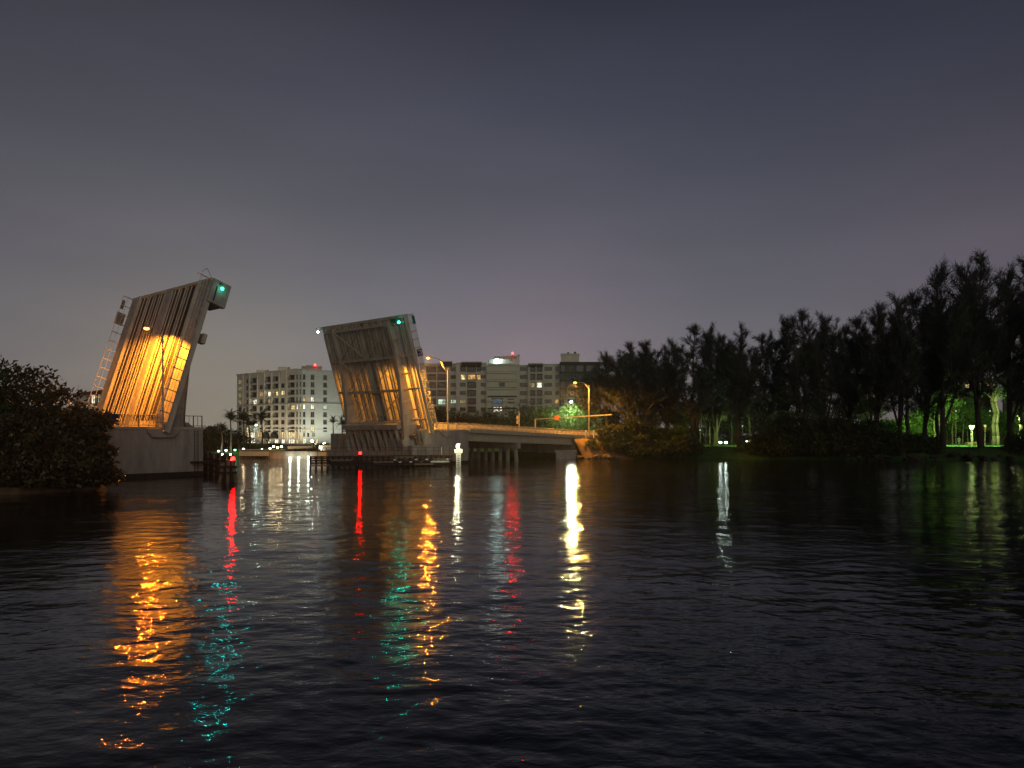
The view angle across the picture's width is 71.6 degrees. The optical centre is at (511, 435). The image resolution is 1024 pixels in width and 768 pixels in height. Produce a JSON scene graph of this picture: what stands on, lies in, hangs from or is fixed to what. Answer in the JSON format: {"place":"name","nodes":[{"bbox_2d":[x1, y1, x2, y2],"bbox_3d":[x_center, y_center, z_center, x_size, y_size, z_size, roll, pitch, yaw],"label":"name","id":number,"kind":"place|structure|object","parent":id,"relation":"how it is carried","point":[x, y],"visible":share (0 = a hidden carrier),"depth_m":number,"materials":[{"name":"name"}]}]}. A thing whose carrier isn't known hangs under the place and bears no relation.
{"place":"outdoors","nodes":[
{"label":"outdoors","id":0,"kind":"place"},
{"bbox_2d":[0,484,98,494],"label":"bank ground","id":1,"kind":"structure","parent":0,"point":[10,490],"depth_m":59.37,"materials":[{"name":"soil"}]},
{"bbox_2d":[0,410,65,483],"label":"sea grape bush","id":2,"kind":"object","parent":1,"relation":"on","point":[12,431],"visible":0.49,"depth_m":60.42,"materials":[{"name":"green plant"}]},
{"bbox_2d":[0,356,70,430],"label":"broadleaf tree","id":3,"kind":"object","parent":1,"relation":"on","point":[6,406],"visible":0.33,"depth_m":64.66,"materials":[{"name":"green plant"}]},
{"bbox_2d":[0,365,71,428],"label":"broadleaf tree","id":4,"kind":"object","parent":1,"relation":"on","point":[46,380],"visible":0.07,"depth_m":67.64,"materials":[{"name":"green plant"}]},
{"bbox_2d":[0,441,80,489],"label":"sea grape bush","id":5,"kind":"object","parent":1,"relation":"on","point":[19,465],"visible":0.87,"depth_m":58.27,"materials":[{"name":"green plant"}]},
{"bbox_2d":[0,419,114,488],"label":"sea grape bush","id":6,"kind":"object","parent":1,"relation":"on","point":[67,436],"visible":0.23,"depth_m":60.79,"materials":[{"name":"green plant"}]},
{"bbox_2d":[21,447,93,490],"bbox_3d":[-38.725,2.885,60.566,5.585,3.922,4.796,0,0,0],"label":"sea grape bush","id":7,"kind":"object","parent":1,"relation":"on","point":[58,452],"visible":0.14,"depth_m":60.07,"materials":[{"name":"green plant"}]},
{"bbox_2d":[27,385,106,437],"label":"sea grape bush","id":8,"kind":"object","parent":1,"relation":"on","point":[63,391],"visible":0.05,"depth_m":65.14,"materials":[{"name":"green plant"}]},
{"bbox_2d":[42,402,118,442],"bbox_3d":[-39.876,0.913,64.088,7.507,8.018,6.110,0,0,19],"label":"sea grape bush","id":9,"kind":"object","parent":1,"relation":"on","point":[79,420],"visible":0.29,"depth_m":63.57,"materials":[{"name":"green plant"}]},
{"bbox_2d":[70,390,101,412],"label":"house","id":10,"kind":"structure","parent":1,"relation":"on","point":[91,399],"depth_m":125.00,"materials":[{"name":"beige paint"}]},
{"bbox_2d":[64,424,125,488],"bbox_3d":[-36.611,1.858,61.964,5.245,5.831,4.062,0,0,10],"label":"sea grape bush","id":11,"kind":"object","parent":1,"relation":"on","point":[98,446],"visible":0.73,"depth_m":61.72,"materials":[{"name":"green plant"}]},
{"bbox_2d":[236,364,345,443],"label":"apartment building","id":12,"kind":"structure","parent":0,"point":[303,407],"depth_m":296.46,"materials":[{"name":"beige paint"}]},
{"bbox_2d":[203,444,555,457],"bbox_3d":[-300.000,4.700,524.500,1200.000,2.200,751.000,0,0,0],"label":"shore ground","id":13,"kind":"structure","parent":0,"point":[520,454],"depth_m":154.74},
{"bbox_2d":[203,430,220,450],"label":"broadleaf tree","id":14,"kind":"object","parent":13,"relation":"on","point":[211,441],"visible":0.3,"depth_m":165.00,"materials":[{"name":"green plant"}]},
{"bbox_2d":[202,425,228,450],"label":"broadleaf tree","id":15,"kind":"object","parent":13,"relation":"on","point":[218,434],"visible":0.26,"depth_m":169.76,"materials":[{"name":"green plant"}]},
{"bbox_2d":[204,424,239,449],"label":"broadleaf tree","id":16,"kind":"object","parent":13,"relation":"on","point":[228,437],"visible":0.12,"depth_m":174.53,"materials":[{"name":"green plant"}]},
{"bbox_2d":[224,409,242,451],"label":"palm tree","id":17,"kind":"object","parent":13,"relation":"on","point":[230,416],"visible":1,"depth_m":155.89,"materials":[{"name":"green plant"}]},
{"bbox_2d":[220,429,258,448],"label":"broadleaf tree","id":18,"kind":"object","parent":13,"relation":"on","point":[240,437],"visible":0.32,"depth_m":183.91,"materials":[{"name":"green plant"}]},
{"bbox_2d":[231,408,254,447],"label":"palm tree","id":19,"kind":"object","parent":13,"relation":"on","point":[245,417],"visible":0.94,"depth_m":164.94,"materials":[{"name":"green plant"}]},
{"bbox_2d":[238,449,268,458],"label":"seawall","id":20,"kind":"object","parent":13,"relation":"on","point":[253,453],"visible":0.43,"depth_m":147.32,"materials":[{"name":"beige concrete"}]},
{"bbox_2d":[250,409,271,448],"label":"palm tree","id":21,"kind":"object","parent":13,"relation":"on","point":[261,417],"visible":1,"depth_m":171.90,"materials":[{"name":"green plant"}]},
{"bbox_2d":[269,451,476,458],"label":"seawall","id":22,"kind":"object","parent":13,"relation":"on","point":[285,454],"visible":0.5,"depth_m":148.23,"materials":[{"name":"concrete"}]},
{"bbox_2d":[429,406,461,425],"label":"broadleaf tree","id":23,"kind":"object","parent":13,"relation":"on","point":[441,416],"visible":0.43,"depth_m":213.58,"materials":[{"name":"green plant"}]},
{"bbox_2d":[449,409,471,424],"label":"broadleaf tree","id":24,"kind":"object","parent":13,"relation":"on","point":[457,419],"visible":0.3,"depth_m":208.86,"materials":[{"name":"green plant"}]},
{"bbox_2d":[462,407,500,426],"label":"broadleaf tree","id":25,"kind":"object","parent":13,"relation":"on","point":[475,420],"visible":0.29,"depth_m":203.80,"materials":[{"name":"green plant"}]},
{"bbox_2d":[477,405,530,428],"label":"broadleaf tree","id":26,"kind":"object","parent":13,"relation":"on","point":[498,420],"visible":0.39,"depth_m":198.84,"materials":[{"name":"green plant"}]},
{"bbox_2d":[494,401,542,428],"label":"broadleaf tree","id":27,"kind":"object","parent":13,"relation":"on","point":[523,422],"visible":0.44,"depth_m":196.53,"materials":[{"name":"green plant"}]},
{"bbox_2d":[520,404,561,428],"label":"broadleaf tree","id":28,"kind":"object","parent":13,"relation":"on","point":[544,412],"visible":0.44,"depth_m":194.52,"materials":[{"name":"green plant"}]},
{"bbox_2d":[543,400,593,431],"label":"broadleaf tree","id":29,"kind":"object","parent":13,"relation":"on","point":[568,423],"visible":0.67,"depth_m":187.98,"materials":[{"name":"green plant"}]},
{"bbox_2d":[590,410,625,431],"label":"broadleaf tree","id":30,"kind":"object","parent":13,"relation":"on","point":[614,417],"visible":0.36,"depth_m":180.55,"materials":[{"name":"green plant"}]},
{"bbox_2d":[420,352,599,427],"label":"apartment building","id":31,"kind":"structure","parent":0,"point":[502,381],"depth_m":263.12,"materials":[{"name":"beige paint"}]},
{"bbox_2d":[0,436,1023,767],"bbox_3d":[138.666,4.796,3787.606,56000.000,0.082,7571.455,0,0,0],"label":"water","id":32,"kind":"structure","parent":0,"point":[578,612],"depth_m":18.77,"materials":[{"name":"black liquid"}]},
{"bbox_2d":[105,414,214,478],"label":"bridge pier","id":33,"kind":"structure","parent":32,"relation":"in","point":[156,452],"depth_m":80.97,"materials":[{"name":"concrete"}]},
{"bbox_2d":[106,414,157,426],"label":"pier railing","id":34,"kind":"object","parent":33,"relation":"attached to","point":[138,425],"visible":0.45,"depth_m":78.86,"materials":[{"name":"grey"}]},
{"bbox_2d":[144,326,163,428],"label":"street lamp","id":35,"kind":"object","parent":33,"relation":"on","point":[162,341],"visible":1,"depth_m":80.93,"materials":[{"name":"black metal"}]},
{"bbox_2d":[86,268,230,432],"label":"bascule leaf","id":36,"kind":"object","parent":33,"relation":"on","point":[175,316],"visible":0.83,"depth_m":87.66,"materials":[{"name":"metal"}]},
{"bbox_2d":[203,451,235,476],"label":"timber fender","id":37,"kind":"object","parent":32,"relation":"in","point":[211,468],"visible":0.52,"depth_m":85.89,"materials":[{"name":"wood"}]},
{"bbox_2d":[217,460,237,481],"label":"timber dolphin","id":38,"kind":"object","parent":32,"relation":"in","point":[228,469],"visible":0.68,"depth_m":72.84},
{"bbox_2d":[327,429,468,465],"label":"bridge pier","id":39,"kind":"structure","parent":32,"relation":"in","point":[444,439],"depth_m":118.28,"materials":[{"name":"concrete"}]},
{"bbox_2d":[316,314,437,450],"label":"bascule leaf","id":40,"kind":"object","parent":39,"relation":"on","point":[377,374],"visible":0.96,"depth_m":116.20,"materials":[{"name":"paint"}]},
{"bbox_2d":[309,455,452,467],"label":"timber fender","id":41,"kind":"object","parent":39,"relation":"attached to","point":[357,459],"visible":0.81,"depth_m":107.86,"materials":[{"name":"brown wood"}]},
{"bbox_2d":[309,447,450,455],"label":"catwalk railing","id":42,"kind":"object","parent":41,"relation":"on","point":[343,451],"visible":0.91,"depth_m":108.91,"materials":[{"name":"grey metal"}]},
{"bbox_2d":[434,423,597,460],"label":"approach span","id":43,"kind":"object","parent":32,"relation":"in","point":[508,441],"visible":0.54,"depth_m":137.38,"materials":[{"name":"concrete"}]},
{"bbox_2d":[456,423,598,435],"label":"bridge railing","id":44,"kind":"object","parent":43,"relation":"on","point":[548,430],"visible":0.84,"depth_m":134.35,"materials":[{"name":"silver metal"}]},
{"bbox_2d":[554,450,576,458],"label":"bridge pier","id":45,"kind":"structure","parent":32,"relation":"in","point":[565,454],"depth_m":145.18,"materials":[{"name":"concrete"}]},
{"bbox_2d":[0,0,1023,435],"label":"sky","id":46,"kind":"structure","parent":0,"point":[539,181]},
{"bbox_2d":[574,438,632,458],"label":"embankment ground","id":47,"kind":"structure","parent":0,"point":[588,451],"depth_m":147.80,"materials":[{"name":"soil"}]},
{"bbox_2d":[624,437,1023,459],"bbox_3d":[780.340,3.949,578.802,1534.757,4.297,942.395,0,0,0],"label":"park ground","id":48,"kind":"structure","parent":0,"point":[733,451],"depth_m":145.31,"materials":[{"name":"green plant"}]},
{"bbox_2d":[566,348,620,427],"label":"casuarina tree","id":49,"kind":"object","parent":48,"relation":"on","point":[597,378],"visible":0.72,"depth_m":170.67,"materials":[{"name":"green plant"}]},
{"bbox_2d":[592,422,634,452],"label":"bank bush","id":50,"kind":"object","parent":48,"relation":"on","point":[607,437],"visible":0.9,"depth_m":147.70,"materials":[{"name":"green plant"}]},
{"bbox_2d":[594,340,662,422],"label":"casuarina tree","id":51,"kind":"object","parent":48,"relation":"on","point":[620,367],"visible":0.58,"depth_m":154.14,"materials":[{"name":"green plant"}]},
{"bbox_2d":[609,417,652,452],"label":"bank bush","id":52,"kind":"object","parent":48,"relation":"on","point":[628,429],"visible":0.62,"depth_m":148.89,"materials":[{"name":"green plant"}]},
{"bbox_2d":[627,403,664,426],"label":"broadleaf tree","id":53,"kind":"object","parent":48,"relation":"on","point":[654,420],"visible":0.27,"depth_m":187.35,"materials":[{"name":"green plant"}]},
{"bbox_2d":[614,340,682,424],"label":"casuarina tree","id":54,"kind":"object","parent":48,"relation":"on","point":[656,390],"visible":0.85,"depth_m":152.40,"materials":[{"name":"green plant"}]},
{"bbox_2d":[625,420,672,452],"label":"bank bush","id":55,"kind":"object","parent":48,"relation":"on","point":[653,438],"visible":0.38,"depth_m":149.55,"materials":[{"name":"green plant"}]},
{"bbox_2d":[626,433,673,458],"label":"bank bush","id":56,"kind":"object","parent":48,"relation":"on","point":[651,448],"visible":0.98,"depth_m":145.35,"materials":[{"name":"green plant"}]},
{"bbox_2d":[637,344,687,428],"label":"casuarina tree","id":57,"kind":"object","parent":48,"relation":"on","point":[666,412],"visible":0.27,"depth_m":155.33,"materials":[{"name":"green plant"}]},
{"bbox_2d":[648,424,690,447],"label":"bank bush","id":58,"kind":"object","parent":48,"relation":"on","point":[678,430],"visible":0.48,"depth_m":149.93,"materials":[{"name":"green plant"}]},
{"bbox_2d":[660,434,693,457],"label":"bank bush","id":59,"kind":"object","parent":48,"relation":"on","point":[682,442],"visible":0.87,"depth_m":145.88,"materials":[{"name":"green plant"}]},
{"bbox_2d":[659,400,703,429],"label":"broadleaf tree","id":60,"kind":"object","parent":48,"relation":"on","point":[686,422],"visible":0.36,"depth_m":172.90,"materials":[{"name":"green plant"}]},
{"bbox_2d":[661,321,725,443],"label":"casuarina tree","id":61,"kind":"object","parent":48,"relation":"on","point":[700,380],"visible":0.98,"depth_m":147.85,"materials":[{"name":"green plant"}]},
{"bbox_2d":[689,441,706,456],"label":"bank bush","id":62,"kind":"object","parent":48,"relation":"on","point":[696,448],"visible":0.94,"depth_m":147.02,"materials":[{"name":"green plant"}]},
{"bbox_2d":[697,334,738,445],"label":"casuarina tree","id":63,"kind":"object","parent":48,"relation":"on","point":[711,370],"visible":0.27,"depth_m":159.62,"materials":[{"name":"green plant"}]},
{"bbox_2d":[697,406,746,443],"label":"broadleaf tree","id":64,"kind":"object","parent":48,"relation":"on","point":[721,427],"visible":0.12,"depth_m":184.36,"materials":[{"name":"green plant"}]},
{"bbox_2d":[704,407,754,443],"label":"broadleaf tree","id":65,"kind":"object","parent":48,"relation":"on","point":[734,435],"visible":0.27,"depth_m":184.00,"materials":[{"name":"green plant"}]},
{"bbox_2d":[715,321,766,446],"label":"casuarina tree","id":66,"kind":"object","parent":48,"relation":"on","point":[740,388],"visible":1,"depth_m":147.86,"materials":[{"name":"green plant"}]},
{"bbox_2d":[741,430,775,456],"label":"bank bush","id":67,"kind":"object","parent":48,"relation":"on","point":[748,447],"visible":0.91,"depth_m":146.21,"materials":[{"name":"green plant"}]},
{"bbox_2d":[737,329,791,432],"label":"casuarina tree","id":68,"kind":"object","parent":48,"relation":"on","point":[768,353],"visible":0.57,"depth_m":154.78,"materials":[{"name":"green plant"}]},
{"bbox_2d":[742,410,805,447],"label":"bank bush","id":69,"kind":"object","parent":48,"relation":"on","point":[766,427],"visible":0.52,"depth_m":147.88,"materials":[{"name":"green plant"}]},
{"bbox_2d":[759,335,808,416],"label":"casuarina tree","id":70,"kind":"object","parent":48,"relation":"on","point":[778,369],"visible":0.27,"depth_m":162.61,"materials":[{"name":"green plant"}]},
{"bbox_2d":[766,434,808,457],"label":"bank bush","id":71,"kind":"object","parent":48,"relation":"on","point":[788,439],"visible":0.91,"depth_m":143.90,"materials":[{"name":"green plant"}]},
{"bbox_2d":[764,409,827,457],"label":"bank bush","id":72,"kind":"object","parent":48,"relation":"on","point":[789,422],"visible":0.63,"depth_m":145.90,"materials":[{"name":"green plant"}]},
{"bbox_2d":[773,307,845,447],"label":"casuarina tree","id":73,"kind":"object","parent":48,"relation":"on","point":[795,367],"visible":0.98,"depth_m":147.70,"materials":[{"name":"green plant"}]},
{"bbox_2d":[785,395,836,421],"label":"broadleaf tree","id":74,"kind":"object","parent":48,"relation":"on","point":[813,414],"visible":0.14,"depth_m":198.74,"materials":[{"name":"green plant"}]},
{"bbox_2d":[789,416,845,457],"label":"bank bush","id":75,"kind":"object","parent":48,"relation":"on","point":[815,425],"visible":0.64,"depth_m":143.90,"materials":[{"name":"green plant"}]},
{"bbox_2d":[795,309,856,422],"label":"casuarina tree","id":76,"kind":"object","parent":48,"relation":"on","point":[838,363],"visible":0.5,"depth_m":149.57,"materials":[{"name":"green plant"}]},
{"bbox_2d":[813,413,863,459],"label":"bank bush","id":77,"kind":"object","parent":48,"relation":"on","point":[835,423],"visible":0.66,"depth_m":143.87,"materials":[{"name":"green plant"}]},
{"bbox_2d":[825,323,872,422],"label":"casuarina tree","id":78,"kind":"object","parent":48,"relation":"on","point":[852,346],"visible":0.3,"depth_m":155.66,"materials":[{"name":"green plant"}]},
{"bbox_2d":[840,419,886,456],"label":"bank bush","id":79,"kind":"object","parent":48,"relation":"on","point":[860,425],"visible":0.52,"depth_m":143.75,"materials":[{"name":"green plant"}]},
{"bbox_2d":[848,369,891,420],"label":"casuarina tree","id":80,"kind":"object","parent":48,"relation":"on","point":[867,413],"visible":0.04,"depth_m":173.52,"materials":[{"name":"green plant"}]},
{"bbox_2d":[850,391,894,426],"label":"tree","id":81,"kind":"object","parent":48,"relation":"on","point":[870,422],"visible":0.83,"depth_m":144.09,"materials":[{"name":"green plant"}]},
{"bbox_2d":[835,299,928,434],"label":"casuarina tree","id":82,"kind":"object","parent":48,"relation":"on","point":[865,360],"visible":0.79,"depth_m":144.57,"materials":[{"name":"green plant"}]},
{"bbox_2d":[856,417,912,432],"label":"broadleaf tree","id":83,"kind":"object","parent":48,"relation":"on","point":[892,426],"visible":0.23,"depth_m":156.19,"materials":[{"name":"green plant"}]},
{"bbox_2d":[879,429,912,456],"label":"bank bush","id":84,"kind":"object","parent":48,"relation":"on","point":[894,441],"visible":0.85,"depth_m":142.09,"materials":[{"name":"green plant"}]},
{"bbox_2d":[862,290,932,440],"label":"casuarina tree","id":85,"kind":"object","parent":48,"relation":"on","point":[909,351],"visible":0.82,"depth_m":140.87,"materials":[{"name":"green plant"}]},
{"bbox_2d":[888,384,918,434],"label":"tree","id":86,"kind":"object","parent":48,"relation":"on","point":[906,416],"visible":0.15,"depth_m":145.71,"materials":[{"name":"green plant"}]},
{"bbox_2d":[887,415,939,436],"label":"broadleaf tree","id":87,"kind":"object","parent":48,"relation":"on","point":[916,427],"visible":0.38,"depth_m":167.89,"materials":[{"name":"green plant"}]},
{"bbox_2d":[903,432,928,453],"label":"bank bush","id":88,"kind":"object","parent":48,"relation":"on","point":[917,441],"visible":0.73,"depth_m":143.04,"materials":[{"name":"green plant"}]},
{"bbox_2d":[902,302,953,436],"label":"casuarina tree","id":89,"kind":"object","parent":48,"relation":"on","point":[929,380],"visible":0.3,"depth_m":147.83,"materials":[{"name":"green plant"}]},
{"bbox_2d":[922,435,946,453],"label":"bank bush","id":90,"kind":"object","parent":48,"relation":"on","point":[931,440],"visible":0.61,"depth_m":142.44,"materials":[{"name":"green plant"}]},
{"bbox_2d":[914,378,964,443],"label":"tree","id":91,"kind":"object","parent":48,"relation":"on","point":[936,418],"visible":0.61,"depth_m":145.79,"materials":[{"name":"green plant"}]},
{"bbox_2d":[903,256,996,447],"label":"casuarina tree","id":92,"kind":"object","parent":48,"relation":"on","point":[953,329],"visible":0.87,"depth_m":140.96,"materials":[{"name":"green plant"}]},
{"bbox_2d":[915,411,990,443],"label":"broadleaf tree","id":93,"kind":"object","parent":48,"relation":"on","point":[959,425],"visible":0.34,"depth_m":182.26,"materials":[{"name":"green plant"}]},
{"bbox_2d":[923,378,991,440],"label":"tree","id":94,"kind":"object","parent":48,"relation":"on","point":[985,401],"depth_m":260.00,"materials":[{"name":"green plant"}]},
{"bbox_2d":[948,408,974,443],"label":"broadleaf tree","id":95,"kind":"object","parent":48,"relation":"on","point":[955,420],"visible":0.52,"depth_m":175.07,"materials":[{"name":"green plant"}]},
{"bbox_2d":[916,248,1023,447],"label":"casuarina tree","id":96,"kind":"object","parent":48,"relation":"on","point":[997,336],"visible":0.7,"depth_m":139.99,"materials":[{"name":"green plant"}]},
{"bbox_2d":[967,376,1006,444],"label":"tree","id":97,"kind":"object","parent":48,"relation":"on","point":[997,421],"visible":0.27,"depth_m":159.70,"materials":[{"name":"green plant"}]},
{"bbox_2d":[976,372,1012,445],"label":"tree","id":98,"kind":"object","parent":48,"relation":"on","point":[993,429],"visible":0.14,"depth_m":158.74,"materials":[{"name":"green plant"}]},
{"bbox_2d":[970,407,1023,443],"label":"broadleaf tree","id":99,"kind":"object","parent":48,"relation":"on","point":[990,413],"visible":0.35,"depth_m":181.34,"materials":[{"name":"green plant"}]},
{"bbox_2d":[981,261,1023,437],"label":"casuarina tree","id":100,"kind":"object","parent":48,"relation":"on","point":[1015,382],"visible":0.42,"depth_m":142.78,"materials":[{"name":"green plant"}]},
{"bbox_2d":[989,410,1023,436],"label":"broadleaf tree","id":101,"kind":"object","parent":48,"relation":"on","point":[1000,420],"visible":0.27,"depth_m":177.34,"materials":[{"name":"green plant"}]},
{"bbox_2d":[996,283,1023,351],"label":"casuarina tree","id":102,"kind":"object","parent":48,"relation":"on","point":[1021,334],"visible":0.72,"depth_m":138.63,"materials":[{"name":"green plant"}]},
{"bbox_2d":[996,387,1023,436],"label":"tree","id":103,"kind":"object","parent":48,"relation":"on","point":[1020,408],"visible":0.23,"depth_m":149.81,"materials":[{"name":"green plant"}]},
{"bbox_2d":[997,255,1023,383],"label":"casuarina tree","id":104,"kind":"object","parent":48,"relation":"on","point":[1021,262],"visible":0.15,"depth_m":142.73,"materials":[{"name":"green plant"}]},
{"bbox_2d":[1001,434,1023,453],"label":"bank bush","id":105,"kind":"object","parent":48,"relation":"on","point":[1012,441],"visible":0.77,"depth_m":140.51,"materials":[{"name":"green plant"}]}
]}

